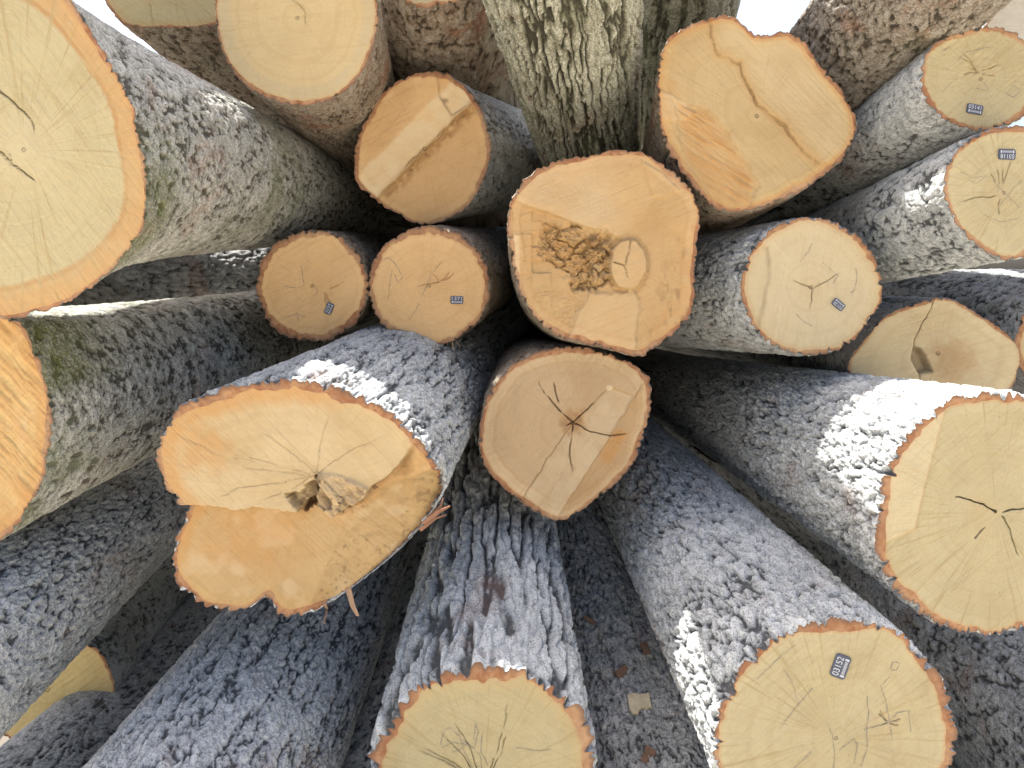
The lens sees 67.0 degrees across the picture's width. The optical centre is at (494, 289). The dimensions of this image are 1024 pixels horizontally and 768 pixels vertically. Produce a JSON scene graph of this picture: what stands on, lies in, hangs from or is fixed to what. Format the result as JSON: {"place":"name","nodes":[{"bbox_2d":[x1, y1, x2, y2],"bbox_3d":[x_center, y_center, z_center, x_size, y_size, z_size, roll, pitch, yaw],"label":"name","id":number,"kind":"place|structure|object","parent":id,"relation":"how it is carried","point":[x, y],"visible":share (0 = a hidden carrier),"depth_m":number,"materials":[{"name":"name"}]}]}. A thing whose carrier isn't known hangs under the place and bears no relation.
{"place":"outdoors","nodes":[
{"label":"outdoors","id":0,"kind":"place"},
{"bbox_2d":[0,735,955,767],"bbox_3d":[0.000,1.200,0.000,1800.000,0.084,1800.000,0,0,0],"label":"ground","id":1,"kind":"structure","parent":0,"point":[3,739],"depth_m":2.08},
{"bbox_2d":[4,552,192,738],"bbox_3d":[-1.065,0.816,3.749,0.336,0.690,3.615,0,0,2],"label":"log","id":2,"kind":"object","parent":1,"relation":"on","point":[108,656],"visible":0.3,"depth_m":2.03,"materials":[{"name":"grey wood"}]},
{"bbox_2d":[60,276,140,305],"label":"log","id":3,"kind":"object","parent":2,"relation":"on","point":[107,289],"depth_m":2.57,"materials":[{"name":"grey wood"}]},
{"bbox_2d":[0,593,224,767],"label":"log","id":4,"kind":"object","parent":1,"relation":"on","point":[77,729],"visible":0.36,"depth_m":1.89,"materials":[{"name":"grey wood"}]},
{"bbox_2d":[0,454,189,738],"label":"log","id":5,"kind":"object","parent":4,"relation":"on","point":[76,573],"visible":0.66,"depth_m":1.64,"materials":[{"name":"grey wood"}]},
{"bbox_2d":[0,291,379,540],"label":"log","id":6,"kind":"object","parent":5,"relation":"on","point":[93,395],"visible":0.69,"depth_m":1.58,"materials":[{"name":"grey wood"}]},
{"bbox_2d":[82,530,419,767],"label":"log","id":7,"kind":"object","parent":1,"relation":"on","point":[261,683],"visible":0.66,"depth_m":1.60,"materials":[{"name":"grey wood"}]},
{"bbox_2d":[156,295,531,622],"bbox_3d":[0.093,0.153,3.214,0.530,0.980,3.803,0,0,14],"label":"log","id":8,"kind":"object","parent":7,"relation":"on","point":[302,484],"visible":0.89,"depth_m":1.50,"materials":[{"name":"beige wood"}]},
{"bbox_2d":[256,230,396,341],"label":"log","id":9,"kind":"object","parent":8,"relation":"on","point":[313,285],"visible":0.72,"depth_m":1.92,"materials":[{"name":"brown wood"}]},
{"bbox_2d":[105,0,291,128],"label":"log","id":10,"kind":"object","parent":9,"relation":"on","point":[182,33],"visible":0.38,"depth_m":2.04,"materials":[{"name":"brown wood"}]},
{"bbox_2d":[0,0,435,318],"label":"log","id":11,"kind":"object","parent":9,"relation":"on","point":[119,150],"visible":0.91,"depth_m":1.25,"materials":[{"name":"grey wood"}]},
{"bbox_2d":[215,0,394,170],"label":"log","id":12,"kind":"object","parent":9,"relation":"on","point":[319,73],"visible":0.81,"depth_m":1.72,"materials":[{"name":"brown wood"}]},
{"bbox_2d":[368,225,515,350],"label":"log","id":13,"kind":"object","parent":8,"relation":"on","point":[441,284],"visible":0.84,"depth_m":1.92,"materials":[{"name":"brown wood"}]},
{"bbox_2d":[354,71,541,224],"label":"log","id":14,"kind":"object","parent":13,"relation":"on","point":[433,147],"visible":0.84,"depth_m":2.05,"materials":[{"name":"brown wood"}]},
{"bbox_2d":[478,332,651,520],"bbox_3d":[0.108,0.332,3.580,0.404,0.406,3.614,0,0,-2],"label":"log","id":15,"kind":"object","parent":7,"relation":"on","point":[562,425],"visible":0.88,"depth_m":1.78,"materials":[{"name":"beige wood"}]},
{"bbox_2d":[507,150,699,356],"bbox_3d":[0.278,0.029,3.542,0.438,0.691,3.624,0,0,1],"label":"log","id":16,"kind":"object","parent":15,"relation":"on","point":[602,251],"visible":0.98,"depth_m":1.75,"materials":[{"name":"brown wood"}]},
{"bbox_2d":[482,0,643,166],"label":"log","id":17,"kind":"object","parent":16,"relation":"on","point":[574,68],"visible":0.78,"depth_m":1.82,"materials":[{"name":"grey wood"}]},
{"bbox_2d":[532,217,882,356],"bbox_3d":[0.079,0.051,3.596,0.311,0.446,3.941,0,0,-20],"label":"log","id":18,"kind":"object","parent":15,"relation":"on","point":[802,286],"visible":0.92,"depth_m":1.80,"materials":[{"name":"brown wood"}]},
{"bbox_2d":[641,14,856,235],"bbox_3d":[0.697,-0.315,3.597,0.466,0.648,3.633,0,0,3],"label":"log","id":19,"kind":"object","parent":18,"relation":"on","point":[744,125],"visible":0.86,"depth_m":1.80,"materials":[{"name":"beige wood"}]},
{"bbox_2d":[341,509,434,767],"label":"log","id":20,"kind":"object","parent":1,"relation":"on","point":[360,747],"visible":0.16,"depth_m":2.01,"materials":[{"name":"grey wood"}]},
{"bbox_2d":[367,332,596,767],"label":"log","id":21,"kind":"object","parent":1,"relation":"on","point":[487,672],"visible":0.88,"depth_m":1.52,"materials":[{"name":"grey wood"}]},
{"bbox_2d":[556,498,709,767],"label":"log","id":22,"kind":"object","parent":1,"relation":"on","point":[603,594],"visible":0.22,"depth_m":1.91,"materials":[{"name":"grey wood"}]},
{"bbox_2d":[380,0,520,226],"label":"log","id":23,"kind":"object","parent":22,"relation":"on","point":[456,39],"visible":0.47,"depth_m":2.09,"materials":[{"name":"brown wood"}]},
{"bbox_2d":[583,615,595,625],"bbox_3d":[0.247,0.861,2.017,0.035,0.012,0.007,27,-26,19],"label":"bark flake","id":24,"kind":"object","parent":22,"relation":"on","point":[589,620],"visible":1,"depth_m":2.01,"materials":[{"name":"brown wood"}]},
{"bbox_2d":[614,665,628,678],"bbox_3d":[0.308,0.925,1.875,0.034,0.023,0.007,-24,-34,-18],"label":"bark flake","id":25,"kind":"object","parent":22,"relation":"on","point":[621,672],"visible":1,"depth_m":1.87,"materials":[{"name":"brown wood"}]},
{"bbox_2d":[627,692,651,714],"bbox_3d":[0.335,0.956,1.790,0.052,0.009,0.048,-6,38,2],"label":"wood chip","id":26,"kind":"object","parent":22,"relation":"on","point":[637,702],"visible":1,"depth_m":1.79,"materials":[{"name":"beige wood"}]},
{"bbox_2d":[640,642,649,654],"bbox_3d":[0.372,0.886,1.917,0.020,0.007,0.030,-5,31,-9],"label":"bark flake","id":27,"kind":"object","parent":22,"relation":"on","point":[644,647],"visible":1,"depth_m":1.92,"materials":[{"name":"brown wood"}]},
{"bbox_2d":[639,745,656,763],"bbox_3d":[0.336,1.022,1.699,0.030,0.035,0.007,26,-29,17],"label":"bark flake","id":28,"kind":"object","parent":22,"relation":"attached to","point":[649,751],"visible":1,"depth_m":1.70,"materials":[{"name":"brown wood"}]},
{"bbox_2d":[597,414,957,767],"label":"log","id":29,"kind":"object","parent":22,"relation":"on","point":[781,648],"visible":0.93,"depth_m":1.40,"materials":[{"name":"grey wood"}]},
{"bbox_2d":[612,348,1023,635],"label":"log","id":30,"kind":"object","parent":29,"relation":"on","point":[909,491],"visible":0.94,"depth_m":1.44,"materials":[{"name":"grey wood"}]},
{"bbox_2d":[693,446,716,462],"bbox_3d":[0.664,0.515,2.400,0.010,0.026,0.205,0,0,-11],"label":"twig","id":31,"kind":"object","parent":30,"relation":"on","point":[702,453],"visible":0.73,"depth_m":2.43,"materials":[{"name":"wood"}]},
{"bbox_2d":[654,296,1020,389],"bbox_3d":[1.104,0.250,3.744,0.442,0.467,3.612,0,0,0],"label":"log","id":32,"kind":"object","parent":30,"relation":"on","point":[942,340],"visible":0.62,"depth_m":1.95,"materials":[{"name":"grey wood"}]},
{"bbox_2d":[638,0,740,151],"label":"log","id":33,"kind":"object","parent":32,"relation":"on","point":[663,20],"visible":0.16,"depth_m":2.18,"materials":[{"name":"grey wood"}]},
{"bbox_2d":[880,269,1023,393],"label":"log","id":34,"kind":"object","parent":32,"relation":"on","point":[995,297],"visible":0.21,"depth_m":2.28,"materials":[{"name":"grey wood"}]},
{"bbox_2d":[804,125,1023,283],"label":"log","id":35,"kind":"object","parent":34,"relation":"on","point":[958,205],"visible":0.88,"depth_m":1.64,"materials":[{"name":"grey wood"}]},
{"bbox_2d":[738,26,1023,227],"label":"log","id":36,"kind":"object","parent":35,"relation":"on","point":[940,95],"visible":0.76,"depth_m":1.71,"materials":[{"name":"grey wood"}]},
{"bbox_2d":[734,0,1011,228],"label":"log","id":37,"kind":"object","parent":36,"relation":"on","point":[862,51],"visible":0.37,"depth_m":1.76,"materials":[{"name":"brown wood"}]},
{"bbox_2d":[982,0,1023,39],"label":"log","id":38,"kind":"object","parent":36,"relation":"on","point":[1009,17],"visible":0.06,"depth_m":1.95,"materials":[{"name":"brown wood"}]},
{"bbox_2d":[778,527,1023,767],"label":"log","id":39,"kind":"object","parent":1,"relation":"on","point":[982,675],"visible":0.16,"depth_m":1.86,"materials":[{"name":"grey wood"}]},
{"bbox_2d":[568,343,820,539],"bbox_3d":[-0.061,0.222,4.087,0.275,1.546,4.834,0,0,-39],"label":"log","id":40,"kind":"object","parent":39,"relation":"on","point":[781,519],"visible":0.06,"depth_m":2.71,"materials":[{"name":"grey wood"}]},
{"bbox_2d":[107,247,271,300],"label":"log","id":41,"kind":"object","parent":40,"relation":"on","point":[233,271],"visible":0.2,"depth_m":2.97,"materials":[{"name":"grey wood"}]},
{"bbox_2d":[73,0,1023,269],"label":"sky","id":42,"kind":"structure","parent":0,"point":[761,17],"materials":[{"name":"white"}]}
]}

